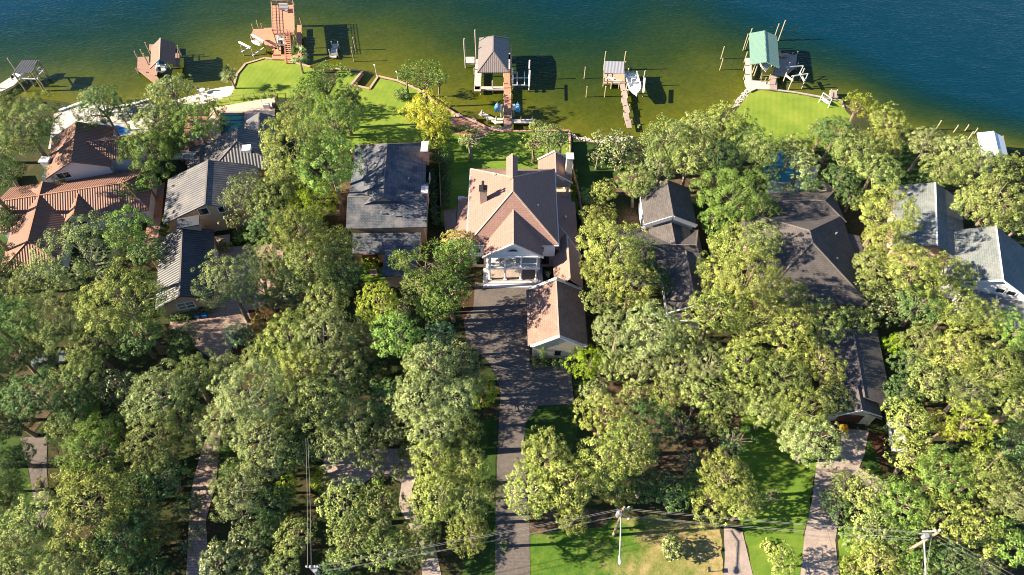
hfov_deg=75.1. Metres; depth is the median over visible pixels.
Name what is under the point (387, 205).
slate roofed house
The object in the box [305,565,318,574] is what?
utility pole
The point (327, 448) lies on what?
oak tree
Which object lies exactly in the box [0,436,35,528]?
lawn
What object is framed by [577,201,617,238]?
leafy tree
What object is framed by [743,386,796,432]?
oak tree
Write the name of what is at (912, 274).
oak tree
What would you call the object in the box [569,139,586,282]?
board fence
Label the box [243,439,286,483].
oak tree
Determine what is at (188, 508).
oak tree
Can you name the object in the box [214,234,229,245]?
patio
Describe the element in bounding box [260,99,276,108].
grill station
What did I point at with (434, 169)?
hedge shrub
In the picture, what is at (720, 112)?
oak tree
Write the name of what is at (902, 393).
oak tree
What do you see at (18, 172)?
oak tree
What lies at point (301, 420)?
oak tree
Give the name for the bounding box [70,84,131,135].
oak tree
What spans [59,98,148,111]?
seawall
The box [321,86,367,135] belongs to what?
oak tree
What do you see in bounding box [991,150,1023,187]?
oak tree
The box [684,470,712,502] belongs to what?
leafy tree
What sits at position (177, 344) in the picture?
leafy tree
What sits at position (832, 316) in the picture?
oak tree
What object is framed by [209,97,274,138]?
patio
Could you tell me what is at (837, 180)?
oak tree
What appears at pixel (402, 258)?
pine tree
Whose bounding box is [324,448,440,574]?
driveway
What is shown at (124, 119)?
sparse tree
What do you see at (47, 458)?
bare tree
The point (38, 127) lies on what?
oak tree
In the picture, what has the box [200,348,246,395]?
oak tree
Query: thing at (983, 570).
oak tree
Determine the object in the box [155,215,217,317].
charcoal roofed garage
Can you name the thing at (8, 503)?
oak tree
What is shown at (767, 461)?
lawn
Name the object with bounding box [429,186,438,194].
hedge shrub
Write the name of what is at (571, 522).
oak tree
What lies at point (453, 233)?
oak tree
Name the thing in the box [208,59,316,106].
lawn
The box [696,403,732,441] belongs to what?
oak tree
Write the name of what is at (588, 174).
lawn
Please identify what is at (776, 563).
leafy tree
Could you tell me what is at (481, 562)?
lawn
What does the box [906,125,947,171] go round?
oak tree
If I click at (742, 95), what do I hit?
rocks
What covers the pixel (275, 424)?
oak tree
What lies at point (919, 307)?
oak tree
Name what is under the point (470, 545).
power line
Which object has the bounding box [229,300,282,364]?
garden bed
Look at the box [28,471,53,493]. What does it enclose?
sparse tree
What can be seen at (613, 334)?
oak tree
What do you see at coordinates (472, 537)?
power line
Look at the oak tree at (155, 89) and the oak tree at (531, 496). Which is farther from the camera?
the oak tree at (155, 89)
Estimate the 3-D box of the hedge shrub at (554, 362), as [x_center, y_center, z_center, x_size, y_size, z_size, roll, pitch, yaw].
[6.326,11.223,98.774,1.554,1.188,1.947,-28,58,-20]
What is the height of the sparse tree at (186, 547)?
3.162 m
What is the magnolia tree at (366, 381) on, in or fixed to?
on the ground at (318, 546)
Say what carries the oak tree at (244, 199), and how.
on the ground at (318, 546)
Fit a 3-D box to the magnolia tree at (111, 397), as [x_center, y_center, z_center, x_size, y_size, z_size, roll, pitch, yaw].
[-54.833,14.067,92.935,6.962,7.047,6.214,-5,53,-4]
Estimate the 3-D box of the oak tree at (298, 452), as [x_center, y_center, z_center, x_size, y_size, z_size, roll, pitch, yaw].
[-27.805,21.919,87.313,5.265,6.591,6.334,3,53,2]
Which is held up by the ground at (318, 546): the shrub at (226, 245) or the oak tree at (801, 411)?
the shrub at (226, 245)
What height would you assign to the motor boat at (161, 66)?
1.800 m
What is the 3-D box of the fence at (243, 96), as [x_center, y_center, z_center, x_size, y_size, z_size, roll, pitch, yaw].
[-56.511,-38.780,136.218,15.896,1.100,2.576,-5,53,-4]
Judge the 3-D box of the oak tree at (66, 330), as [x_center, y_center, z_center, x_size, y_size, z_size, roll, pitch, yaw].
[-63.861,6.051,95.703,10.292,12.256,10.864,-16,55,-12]
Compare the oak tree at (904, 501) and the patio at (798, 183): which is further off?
the patio at (798, 183)
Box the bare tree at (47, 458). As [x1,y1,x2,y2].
[23,439,64,476]
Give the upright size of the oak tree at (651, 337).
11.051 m
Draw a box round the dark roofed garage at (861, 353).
[814,324,891,424]
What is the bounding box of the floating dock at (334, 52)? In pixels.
[328,41,339,57]
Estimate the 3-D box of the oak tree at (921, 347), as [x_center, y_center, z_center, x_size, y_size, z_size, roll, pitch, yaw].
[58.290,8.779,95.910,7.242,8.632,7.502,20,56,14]
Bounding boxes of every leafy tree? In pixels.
[0,468,27,500]
[49,382,100,428]
[50,411,131,474]
[102,204,159,253]
[114,122,179,178]
[117,467,157,511]
[118,534,161,567]
[133,553,172,574]
[145,516,180,545]
[148,130,190,161]
[164,322,199,358]
[197,536,245,574]
[221,321,256,347]
[243,514,283,549]
[249,305,278,338]
[249,483,295,526]
[274,472,297,498]
[280,175,312,201]
[288,77,326,114]
[290,175,338,224]
[294,91,364,161]
[298,211,326,235]
[307,469,329,492]
[351,305,381,334]
[396,441,413,460]
[398,90,457,142]
[420,117,454,152]
[430,147,451,167]
[467,373,500,408]
[467,472,477,485]
[564,345,609,383]
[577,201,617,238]
[579,186,607,209]
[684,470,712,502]
[687,482,733,530]
[689,166,780,229]
[697,208,727,236]
[765,540,800,574]
[819,485,853,525]
[834,181,869,212]
[880,332,908,354]
[886,346,930,377]
[894,215,923,231]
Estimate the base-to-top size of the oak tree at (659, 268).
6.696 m
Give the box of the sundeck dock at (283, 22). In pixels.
[238,0,302,63]
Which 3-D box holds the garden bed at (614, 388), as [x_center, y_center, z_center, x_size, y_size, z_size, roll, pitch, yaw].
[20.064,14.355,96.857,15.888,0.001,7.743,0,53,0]
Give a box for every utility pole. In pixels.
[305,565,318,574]
[612,506,629,564]
[888,529,940,574]
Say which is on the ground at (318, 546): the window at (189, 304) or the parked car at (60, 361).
the parked car at (60, 361)
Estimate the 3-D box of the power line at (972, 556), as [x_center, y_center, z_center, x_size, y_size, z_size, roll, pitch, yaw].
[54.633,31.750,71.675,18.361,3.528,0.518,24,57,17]
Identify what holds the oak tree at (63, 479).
on the ground at (318, 546)
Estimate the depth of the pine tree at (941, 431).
87.50 m
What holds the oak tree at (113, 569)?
on the ground at (318, 546)
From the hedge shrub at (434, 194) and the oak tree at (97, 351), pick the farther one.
the hedge shrub at (434, 194)
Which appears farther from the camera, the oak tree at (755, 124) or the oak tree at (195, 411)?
the oak tree at (755, 124)
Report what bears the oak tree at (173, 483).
on the ground at (318, 546)
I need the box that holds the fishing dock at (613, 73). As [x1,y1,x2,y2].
[603,51,631,128]
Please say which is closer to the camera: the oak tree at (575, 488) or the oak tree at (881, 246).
the oak tree at (575, 488)
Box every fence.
[194,89,275,102]
[438,150,441,210]
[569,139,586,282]
[707,241,720,306]
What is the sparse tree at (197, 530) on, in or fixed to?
on the ground at (318, 546)
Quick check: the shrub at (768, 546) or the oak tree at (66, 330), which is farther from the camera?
the oak tree at (66, 330)
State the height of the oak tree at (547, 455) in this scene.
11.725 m
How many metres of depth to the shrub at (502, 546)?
82.84 m
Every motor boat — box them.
[10,73,27,79]
[155,61,167,72]
[277,35,285,45]
[624,68,640,96]
[760,63,770,71]
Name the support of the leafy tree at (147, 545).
on the ground at (318, 546)
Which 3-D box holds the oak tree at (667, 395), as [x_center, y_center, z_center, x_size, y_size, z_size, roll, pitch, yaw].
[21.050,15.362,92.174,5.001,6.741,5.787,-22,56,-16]
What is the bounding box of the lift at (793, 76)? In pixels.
[782,62,807,89]
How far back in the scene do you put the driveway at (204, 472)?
86.71 m
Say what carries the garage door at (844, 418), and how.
in the dark roofed garage at (861, 353)
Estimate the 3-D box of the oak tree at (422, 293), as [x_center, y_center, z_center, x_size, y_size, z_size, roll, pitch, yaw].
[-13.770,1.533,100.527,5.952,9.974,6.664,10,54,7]
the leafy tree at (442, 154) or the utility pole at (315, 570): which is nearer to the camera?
the utility pole at (315, 570)
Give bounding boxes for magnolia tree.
[91,459,130,497]
[94,369,145,411]
[99,412,133,440]
[222,516,265,568]
[237,545,273,574]
[265,265,327,312]
[346,351,386,395]
[597,127,642,170]
[660,530,685,561]
[864,282,913,328]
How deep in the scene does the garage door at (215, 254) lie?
110.39 m
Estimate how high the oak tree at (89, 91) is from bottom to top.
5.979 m
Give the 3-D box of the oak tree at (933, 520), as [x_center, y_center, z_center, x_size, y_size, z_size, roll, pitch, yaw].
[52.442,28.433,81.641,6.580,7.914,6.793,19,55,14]
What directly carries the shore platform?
in the water
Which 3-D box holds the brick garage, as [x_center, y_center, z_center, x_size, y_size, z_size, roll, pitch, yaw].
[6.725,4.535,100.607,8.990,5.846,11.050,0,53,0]
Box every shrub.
[165,313,176,322]
[173,310,185,322]
[184,311,191,321]
[191,307,203,316]
[201,306,214,312]
[217,239,233,250]
[232,225,250,243]
[359,258,380,271]
[371,472,385,485]
[391,462,405,481]
[392,87,409,99]
[428,167,437,174]
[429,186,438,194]
[429,191,441,200]
[429,196,439,204]
[429,206,439,214]
[430,171,437,179]
[440,162,449,170]
[440,173,450,182]
[441,169,449,176]
[441,189,451,197]
[441,194,450,203]
[442,184,450,191]
[454,123,462,130]
[498,540,508,550]
[530,355,539,369]
[538,347,546,360]
[540,357,550,369]
[548,357,559,368]
[559,356,569,367]
[568,347,576,360]
[758,537,776,553]
[839,424,848,432]
[839,554,862,574]
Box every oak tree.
[0,88,71,155]
[0,90,22,133]
[0,100,12,156]
[0,144,17,212]
[0,153,27,187]
[0,202,11,251]
[0,205,18,231]
[0,242,15,294]
[0,256,25,286]
[0,285,24,351]
[0,299,41,334]
[0,326,6,380]
[0,328,46,377]
[0,366,72,419]
[0,371,41,410]
[0,376,6,422]
[0,399,37,444]
[0,438,36,474]
[0,458,14,510]
[0,480,28,514]
[0,490,72,572]
[0,510,11,556]
[0,540,37,574]
[1,256,67,306]
[14,281,98,355]
[17,326,59,359]
[27,528,95,574]
[28,209,132,304]
[29,350,64,372]
[38,353,105,401]
[38,404,87,447]
[44,160,66,182]
[48,464,136,558]
[50,457,99,499]
[56,321,122,376]
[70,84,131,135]
[71,255,176,354]
[76,86,106,113]
[78,543,133,574]
[86,506,143,567]
[111,314,165,361]
[115,358,196,425]
[115,410,190,476]
[119,490,162,533]
[122,93,158,130]
[125,99,187,159]
[126,233,167,269]
[135,172,161,198]
[139,452,192,501]
[144,73,195,122]
[158,396,211,448]
[164,348,224,402]
[165,97,229,146]
[170,489,205,525]
[190,250,260,322]
[191,392,254,452]
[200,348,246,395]
[206,356,288,430]
[206,457,265,524]
[218,169,268,213]
[227,407,295,474]
[235,266,284,311]
[236,335,287,388]
[242,174,297,224]
[242,206,289,249]
[242,233,299,283]
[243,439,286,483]
[248,252,287,285]
[254,307,317,364]
[258,108,340,202]
[259,379,316,435]
[263,548,299,574]
[264,156,307,200]
[267,199,328,270]
[270,343,332,395]
[273,513,317,556]
[274,427,315,474]
[277,234,342,295]
[278,92,324,135]
[282,373,352,433]
[286,305,358,366]
[289,128,364,219]
[297,276,351,323]
[306,417,357,468]
[311,224,362,274]
[312,341,367,399]
[314,476,372,536]
[318,548,352,574]
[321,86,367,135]
[321,389,381,456]
[322,255,366,296]
[326,513,381,568]
[340,320,383,361]
[350,436,387,469]
[351,478,407,533]
[354,280,401,335]
[362,525,408,571]
[363,376,411,421]
[370,307,427,361]
[371,405,415,448]
[385,371,450,431]
[399,269,437,310]
[400,343,436,388]
[400,530,438,568]
[402,504,440,549]
[403,337,460,399]
[405,464,460,524]
[406,403,461,458]
[408,435,461,487]
[411,291,456,329]
[421,268,473,322]
[421,321,459,357]
[429,377,478,427]
[432,235,479,290]
[436,443,491,485]
[438,476,488,531]
[440,227,474,269]
[440,404,485,451]
[441,338,483,381]
[445,503,493,559]
[454,370,486,402]
[480,478,505,504]
[503,457,560,521]
[520,426,575,488]
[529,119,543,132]
[533,122,564,153]
[535,453,599,519]
[554,501,591,537]
[572,388,628,441]
[572,433,630,497]
[575,212,647,290]
[578,279,625,320]
[578,375,611,407]
[579,251,627,295]
[590,178,617,207]
[591,305,647,358]
[596,348,631,381]
[596,413,657,477]
[597,260,660,313]
[598,467,641,512]
[607,400,679,462]
[611,234,659,271]
[614,299,689,359]
[616,163,658,207]
[618,380,657,413]
[619,344,664,384]
[619,462,666,503]
[634,263,673,298]
[637,112,695,179]
[638,150,683,186]
[645,371,687,410]
[646,398,680,426]
[648,471,694,514]
[650,350,700,390]
[655,319,708,363]
[664,130,719,185]
[665,116,697,146]
[675,109,726,159]
[679,338,735,382]
[679,373,722,412]
[681,289,746,344]
[691,138,746,190]
[694,250,744,297]
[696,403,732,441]
[696,445,755,506]
[697,99,752,155]
[706,216,770,276]
[708,379,757,420]
[713,246,787,322]
[718,337,771,393]
[721,290,792,348]
[723,481,765,521]
[725,118,773,165]
[731,132,783,179]
[739,219,785,276]
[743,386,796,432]
[750,158,782,191]
[752,195,783,216]
[753,348,815,405]
[757,268,814,318]
[762,302,821,360]
[770,379,837,431]
[775,420,808,453]
[777,130,812,170]
[777,414,849,470]
[781,145,821,185]
[787,338,848,390]
[795,170,825,191]
[799,296,849,347]
[806,118,838,150]
[812,114,861,162]
[819,381,855,415]
[821,161,862,192]
[824,128,882,178]
[830,466,868,504]
[837,303,879,334]
[838,522,867,551]
[846,468,898,515]
[849,501,901,555]
[850,144,907,194]
[850,183,922,249]
[850,538,903,574]
[851,244,903,288]
[853,272,889,300]
[860,221,918,267]
[864,123,905,167]
[867,100,912,149]
[877,476,939,536]
[880,396,935,442]
[880,515,937,565]
[881,374,924,411]
[883,429,946,479]
[884,243,945,310]
[889,127,915,153]
[889,546,940,574]
[895,318,950,362]
[896,280,952,326]
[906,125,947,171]
[906,356,964,402]
[912,443,983,506]
[917,166,949,186]
[918,152,970,186]
[919,485,978,541]
[923,250,980,299]
[923,326,990,376]
[926,534,982,574]
[927,276,988,334]
[935,134,989,180]
[941,363,996,413]
[944,501,1012,561]
[949,184,999,220]
[951,145,1014,196]
[953,442,1023,504]
[957,341,1023,396]
[958,297,1009,341]
[963,550,1004,574]
[965,168,1023,227]
[979,304,1023,353]
[980,460,1023,523]
[980,510,1023,567]
[988,382,1023,425]
[988,417,1023,465]
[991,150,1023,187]
[995,203,1023,236]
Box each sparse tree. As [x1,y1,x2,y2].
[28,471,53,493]
[113,181,137,202]
[115,111,133,129]
[173,537,194,555]
[183,514,205,538]
[201,95,219,115]
[204,447,222,464]
[217,209,246,233]
[325,176,339,191]
[390,298,410,324]
[458,126,488,161]
[465,122,482,141]
[519,132,546,163]
[548,130,570,154]
[588,147,603,169]
[591,128,608,151]
[661,407,699,442]
[674,440,709,474]
[719,418,760,458]
[761,483,784,502]
[777,179,794,193]
[976,215,1002,227]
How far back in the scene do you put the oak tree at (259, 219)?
106.82 m
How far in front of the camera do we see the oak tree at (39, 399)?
87.52 m
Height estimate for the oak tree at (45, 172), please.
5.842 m
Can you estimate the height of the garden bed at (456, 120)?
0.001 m
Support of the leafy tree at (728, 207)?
on the ground at (318, 546)
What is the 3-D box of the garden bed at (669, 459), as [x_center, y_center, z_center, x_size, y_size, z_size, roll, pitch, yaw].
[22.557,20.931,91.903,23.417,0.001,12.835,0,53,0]
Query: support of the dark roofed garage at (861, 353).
on the ground at (318, 546)
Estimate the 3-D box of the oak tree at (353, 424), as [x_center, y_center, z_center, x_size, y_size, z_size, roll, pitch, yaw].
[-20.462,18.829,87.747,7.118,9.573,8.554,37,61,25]
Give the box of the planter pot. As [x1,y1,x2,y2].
[544,268,551,277]
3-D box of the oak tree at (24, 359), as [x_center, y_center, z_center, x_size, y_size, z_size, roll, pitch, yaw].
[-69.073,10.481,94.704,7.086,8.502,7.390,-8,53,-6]
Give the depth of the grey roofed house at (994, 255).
106.08 m
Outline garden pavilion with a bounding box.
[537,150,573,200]
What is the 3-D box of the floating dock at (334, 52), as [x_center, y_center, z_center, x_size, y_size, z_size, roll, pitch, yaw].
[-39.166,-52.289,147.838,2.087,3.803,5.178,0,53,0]
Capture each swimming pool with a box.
[218,111,246,136]
[762,151,807,183]
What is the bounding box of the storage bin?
[201,313,207,317]
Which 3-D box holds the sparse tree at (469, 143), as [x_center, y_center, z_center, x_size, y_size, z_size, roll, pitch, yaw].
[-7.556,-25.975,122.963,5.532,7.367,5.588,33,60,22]
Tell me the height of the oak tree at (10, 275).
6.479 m
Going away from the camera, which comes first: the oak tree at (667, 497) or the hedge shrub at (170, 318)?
the oak tree at (667, 497)
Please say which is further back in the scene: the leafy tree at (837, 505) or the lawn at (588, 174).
the lawn at (588, 174)
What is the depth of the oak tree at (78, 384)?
89.67 m
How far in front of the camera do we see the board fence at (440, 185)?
120.39 m
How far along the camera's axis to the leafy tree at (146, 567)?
78.55 m
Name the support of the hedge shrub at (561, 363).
on the ground at (318, 546)
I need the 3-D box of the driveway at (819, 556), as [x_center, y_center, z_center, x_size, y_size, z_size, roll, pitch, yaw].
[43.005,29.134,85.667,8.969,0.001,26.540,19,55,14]
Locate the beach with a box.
[172,86,233,104]
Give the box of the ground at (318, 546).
[0,60,1023,574]
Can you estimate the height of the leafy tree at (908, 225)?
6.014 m
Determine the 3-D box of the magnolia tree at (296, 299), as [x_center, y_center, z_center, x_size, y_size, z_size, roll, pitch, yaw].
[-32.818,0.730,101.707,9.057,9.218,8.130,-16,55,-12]
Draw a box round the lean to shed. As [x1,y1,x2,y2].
[443,209,456,241]
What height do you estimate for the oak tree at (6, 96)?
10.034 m
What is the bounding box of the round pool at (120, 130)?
[105,113,129,135]
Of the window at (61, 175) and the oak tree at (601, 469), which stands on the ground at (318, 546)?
the oak tree at (601, 469)
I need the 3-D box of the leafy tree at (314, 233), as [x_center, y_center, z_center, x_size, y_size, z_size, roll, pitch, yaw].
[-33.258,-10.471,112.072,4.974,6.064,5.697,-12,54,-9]
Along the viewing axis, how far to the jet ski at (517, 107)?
133.06 m
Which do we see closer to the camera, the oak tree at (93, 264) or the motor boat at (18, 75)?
the oak tree at (93, 264)
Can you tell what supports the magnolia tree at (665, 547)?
on the lawn at (593, 551)
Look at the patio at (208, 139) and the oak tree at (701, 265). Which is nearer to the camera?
the oak tree at (701, 265)
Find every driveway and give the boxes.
[14,364,82,431]
[20,435,54,527]
[168,244,282,362]
[186,432,219,574]
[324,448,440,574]
[464,282,573,574]
[724,526,752,574]
[801,429,885,574]
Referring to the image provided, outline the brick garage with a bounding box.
[526,277,587,357]
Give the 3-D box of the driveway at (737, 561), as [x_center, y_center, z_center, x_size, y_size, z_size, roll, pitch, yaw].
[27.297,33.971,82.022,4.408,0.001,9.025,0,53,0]
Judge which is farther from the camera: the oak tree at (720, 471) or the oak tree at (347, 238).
the oak tree at (347, 238)
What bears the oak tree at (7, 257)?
on the ground at (318, 546)
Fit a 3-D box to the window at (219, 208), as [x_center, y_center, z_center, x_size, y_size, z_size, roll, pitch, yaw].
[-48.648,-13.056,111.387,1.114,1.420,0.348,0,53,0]
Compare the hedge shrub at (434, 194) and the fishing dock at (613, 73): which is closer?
the hedge shrub at (434, 194)
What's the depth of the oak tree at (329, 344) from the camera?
91.63 m
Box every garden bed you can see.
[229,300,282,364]
[450,116,490,135]
[461,284,474,324]
[529,502,607,535]
[591,397,740,483]
[593,171,701,195]
[597,363,703,406]
[617,216,639,237]
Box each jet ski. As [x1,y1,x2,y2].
[251,40,261,45]
[495,102,499,111]
[515,102,519,111]
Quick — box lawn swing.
[819,92,831,106]
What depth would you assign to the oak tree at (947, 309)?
95.92 m
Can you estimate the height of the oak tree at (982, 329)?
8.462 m
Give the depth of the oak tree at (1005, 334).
94.92 m
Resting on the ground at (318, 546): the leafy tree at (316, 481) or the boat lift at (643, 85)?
the leafy tree at (316, 481)
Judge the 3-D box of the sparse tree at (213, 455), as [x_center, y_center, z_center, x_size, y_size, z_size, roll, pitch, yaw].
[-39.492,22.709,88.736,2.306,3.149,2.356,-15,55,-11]
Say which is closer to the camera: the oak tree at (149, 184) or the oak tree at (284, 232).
the oak tree at (284, 232)
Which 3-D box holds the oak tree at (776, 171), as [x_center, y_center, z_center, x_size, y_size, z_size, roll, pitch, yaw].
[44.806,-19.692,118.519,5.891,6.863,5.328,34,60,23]
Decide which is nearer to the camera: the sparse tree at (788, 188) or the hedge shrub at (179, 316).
the hedge shrub at (179, 316)
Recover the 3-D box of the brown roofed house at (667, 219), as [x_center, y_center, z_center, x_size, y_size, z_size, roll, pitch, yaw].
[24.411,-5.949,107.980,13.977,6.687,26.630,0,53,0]
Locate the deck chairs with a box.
[278,3,288,11]
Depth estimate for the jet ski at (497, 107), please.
133.06 m
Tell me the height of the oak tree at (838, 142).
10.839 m
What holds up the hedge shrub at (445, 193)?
on the lawn at (493, 150)
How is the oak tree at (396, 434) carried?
on the ground at (318, 546)
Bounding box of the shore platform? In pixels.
[829,89,838,98]
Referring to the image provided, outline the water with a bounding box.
[0,0,1023,151]
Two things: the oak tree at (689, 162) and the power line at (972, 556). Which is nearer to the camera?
the power line at (972, 556)
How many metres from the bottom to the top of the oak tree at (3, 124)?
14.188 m
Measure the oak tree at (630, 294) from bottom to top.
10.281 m
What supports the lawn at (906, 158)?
on the ground at (318, 546)
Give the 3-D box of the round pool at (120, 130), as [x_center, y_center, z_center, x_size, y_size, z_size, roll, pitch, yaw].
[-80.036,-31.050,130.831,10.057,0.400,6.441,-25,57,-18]
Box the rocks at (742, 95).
[734,89,748,106]
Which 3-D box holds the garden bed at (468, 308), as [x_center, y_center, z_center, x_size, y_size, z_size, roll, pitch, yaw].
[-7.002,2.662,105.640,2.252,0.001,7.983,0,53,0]
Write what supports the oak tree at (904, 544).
on the ground at (318, 546)
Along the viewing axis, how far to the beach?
137.74 m
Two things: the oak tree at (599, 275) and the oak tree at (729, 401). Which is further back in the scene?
the oak tree at (599, 275)
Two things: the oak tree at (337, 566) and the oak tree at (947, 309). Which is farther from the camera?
the oak tree at (947, 309)
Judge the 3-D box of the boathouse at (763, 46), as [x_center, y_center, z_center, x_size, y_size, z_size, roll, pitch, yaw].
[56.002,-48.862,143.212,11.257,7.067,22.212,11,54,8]
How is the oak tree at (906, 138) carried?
on the lawn at (906, 158)
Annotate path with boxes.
[368,265,377,274]
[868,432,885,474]
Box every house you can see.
[0,121,157,281]
[163,112,280,231]
[346,141,430,286]
[456,153,582,288]
[618,180,717,327]
[739,191,870,313]
[886,182,1023,328]
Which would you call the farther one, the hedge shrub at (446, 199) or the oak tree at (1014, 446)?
the hedge shrub at (446, 199)
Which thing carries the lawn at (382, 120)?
on the ground at (318, 546)
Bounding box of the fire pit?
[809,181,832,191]
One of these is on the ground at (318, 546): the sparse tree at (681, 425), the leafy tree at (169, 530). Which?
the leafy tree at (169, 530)
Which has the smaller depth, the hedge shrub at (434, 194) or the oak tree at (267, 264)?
the oak tree at (267, 264)
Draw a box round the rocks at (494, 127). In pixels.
[454,112,503,129]
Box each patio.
[48,102,155,148]
[144,182,164,243]
[184,116,214,164]
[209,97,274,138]
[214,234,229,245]
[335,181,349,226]
[766,165,818,192]
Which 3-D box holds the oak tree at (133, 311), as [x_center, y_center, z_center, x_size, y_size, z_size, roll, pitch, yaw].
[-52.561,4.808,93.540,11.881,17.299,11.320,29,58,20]
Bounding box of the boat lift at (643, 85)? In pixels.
[626,68,645,96]
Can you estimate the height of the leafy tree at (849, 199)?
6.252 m
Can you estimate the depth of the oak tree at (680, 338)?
92.55 m
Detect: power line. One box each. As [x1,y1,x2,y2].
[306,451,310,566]
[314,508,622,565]
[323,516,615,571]
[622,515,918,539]
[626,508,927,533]
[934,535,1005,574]
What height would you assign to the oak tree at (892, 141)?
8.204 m
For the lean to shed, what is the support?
on the ground at (318, 546)
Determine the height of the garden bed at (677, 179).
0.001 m
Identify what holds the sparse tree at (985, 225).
on the ground at (318, 546)
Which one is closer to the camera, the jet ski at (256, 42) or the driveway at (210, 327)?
the driveway at (210, 327)
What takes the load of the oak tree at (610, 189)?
on the ground at (318, 546)
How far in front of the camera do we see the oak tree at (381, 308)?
94.83 m
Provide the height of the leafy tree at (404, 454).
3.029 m
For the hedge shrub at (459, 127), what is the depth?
130.44 m
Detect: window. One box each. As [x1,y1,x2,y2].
[55,171,72,179]
[175,300,196,310]
[196,207,210,215]
[216,206,225,212]
[476,257,483,263]
[541,257,548,263]
[640,212,643,228]
[993,287,1006,293]
[1004,290,1017,296]
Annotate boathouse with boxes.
[134,38,181,85]
[463,30,533,131]
[743,20,798,91]
[968,131,1007,172]
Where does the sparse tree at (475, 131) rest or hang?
on the lawn at (493, 150)
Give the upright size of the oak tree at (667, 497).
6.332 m
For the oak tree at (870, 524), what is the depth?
79.11 m
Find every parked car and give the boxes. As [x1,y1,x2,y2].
[31,351,65,367]
[886,420,905,452]
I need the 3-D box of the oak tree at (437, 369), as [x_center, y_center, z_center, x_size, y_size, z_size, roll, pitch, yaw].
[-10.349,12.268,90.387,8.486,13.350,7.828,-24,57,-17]
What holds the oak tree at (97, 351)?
on the ground at (318, 546)
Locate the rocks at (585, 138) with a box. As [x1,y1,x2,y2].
[570,132,632,141]
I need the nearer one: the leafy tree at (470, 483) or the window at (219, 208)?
the leafy tree at (470, 483)
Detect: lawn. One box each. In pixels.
[0,233,7,255]
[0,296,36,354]
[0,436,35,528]
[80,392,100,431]
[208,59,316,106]
[217,436,249,493]
[309,78,453,148]
[335,70,359,89]
[357,267,386,284]
[438,121,578,226]
[462,415,496,574]
[525,405,581,455]
[530,514,723,574]
[572,140,624,189]
[729,89,850,147]
[735,397,817,574]
[820,137,966,187]
[838,530,867,574]
[862,440,884,478]
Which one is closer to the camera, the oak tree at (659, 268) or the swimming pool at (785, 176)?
the oak tree at (659, 268)
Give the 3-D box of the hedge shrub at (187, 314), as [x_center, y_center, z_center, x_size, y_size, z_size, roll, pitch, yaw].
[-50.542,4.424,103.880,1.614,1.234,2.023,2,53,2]
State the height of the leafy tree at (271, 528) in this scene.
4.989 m
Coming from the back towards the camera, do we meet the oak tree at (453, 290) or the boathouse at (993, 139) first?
the boathouse at (993, 139)
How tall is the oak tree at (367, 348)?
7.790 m
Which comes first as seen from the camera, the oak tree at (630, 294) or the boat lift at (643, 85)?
the oak tree at (630, 294)
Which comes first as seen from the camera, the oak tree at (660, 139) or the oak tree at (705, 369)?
the oak tree at (705, 369)
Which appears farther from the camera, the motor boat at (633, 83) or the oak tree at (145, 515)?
the motor boat at (633, 83)
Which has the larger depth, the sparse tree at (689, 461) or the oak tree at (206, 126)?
the oak tree at (206, 126)
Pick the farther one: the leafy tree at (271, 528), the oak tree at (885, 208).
the oak tree at (885, 208)
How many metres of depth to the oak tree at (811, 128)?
122.58 m
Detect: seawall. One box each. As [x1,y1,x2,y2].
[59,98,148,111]
[232,57,309,85]
[335,68,454,114]
[455,113,571,148]
[772,89,844,107]
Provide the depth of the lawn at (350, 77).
141.24 m
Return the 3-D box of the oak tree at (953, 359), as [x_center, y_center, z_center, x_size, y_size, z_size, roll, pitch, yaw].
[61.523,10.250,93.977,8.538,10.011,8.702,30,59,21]
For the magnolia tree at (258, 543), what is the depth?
79.91 m
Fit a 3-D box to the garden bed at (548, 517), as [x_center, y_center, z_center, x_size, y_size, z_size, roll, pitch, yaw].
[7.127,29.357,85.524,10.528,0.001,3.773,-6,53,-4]
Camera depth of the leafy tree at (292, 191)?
115.00 m
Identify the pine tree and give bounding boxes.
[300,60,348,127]
[337,81,362,114]
[387,248,417,270]
[395,66,415,92]
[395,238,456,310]
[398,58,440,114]
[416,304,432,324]
[425,70,449,98]
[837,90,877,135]
[926,409,960,442]
[938,397,1006,452]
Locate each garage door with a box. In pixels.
[214,245,217,264]
[834,415,863,422]
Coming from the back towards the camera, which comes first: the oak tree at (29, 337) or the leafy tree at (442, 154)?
the leafy tree at (442, 154)
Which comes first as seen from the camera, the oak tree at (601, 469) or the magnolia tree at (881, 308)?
the oak tree at (601, 469)
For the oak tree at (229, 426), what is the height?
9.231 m
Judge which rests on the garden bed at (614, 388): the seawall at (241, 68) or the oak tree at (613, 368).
the oak tree at (613, 368)
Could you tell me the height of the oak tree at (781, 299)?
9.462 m
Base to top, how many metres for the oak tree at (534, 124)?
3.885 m
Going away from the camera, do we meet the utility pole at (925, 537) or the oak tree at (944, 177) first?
the utility pole at (925, 537)
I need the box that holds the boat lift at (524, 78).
[512,60,529,89]
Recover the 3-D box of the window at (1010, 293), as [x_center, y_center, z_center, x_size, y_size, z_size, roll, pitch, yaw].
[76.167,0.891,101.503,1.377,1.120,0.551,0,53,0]

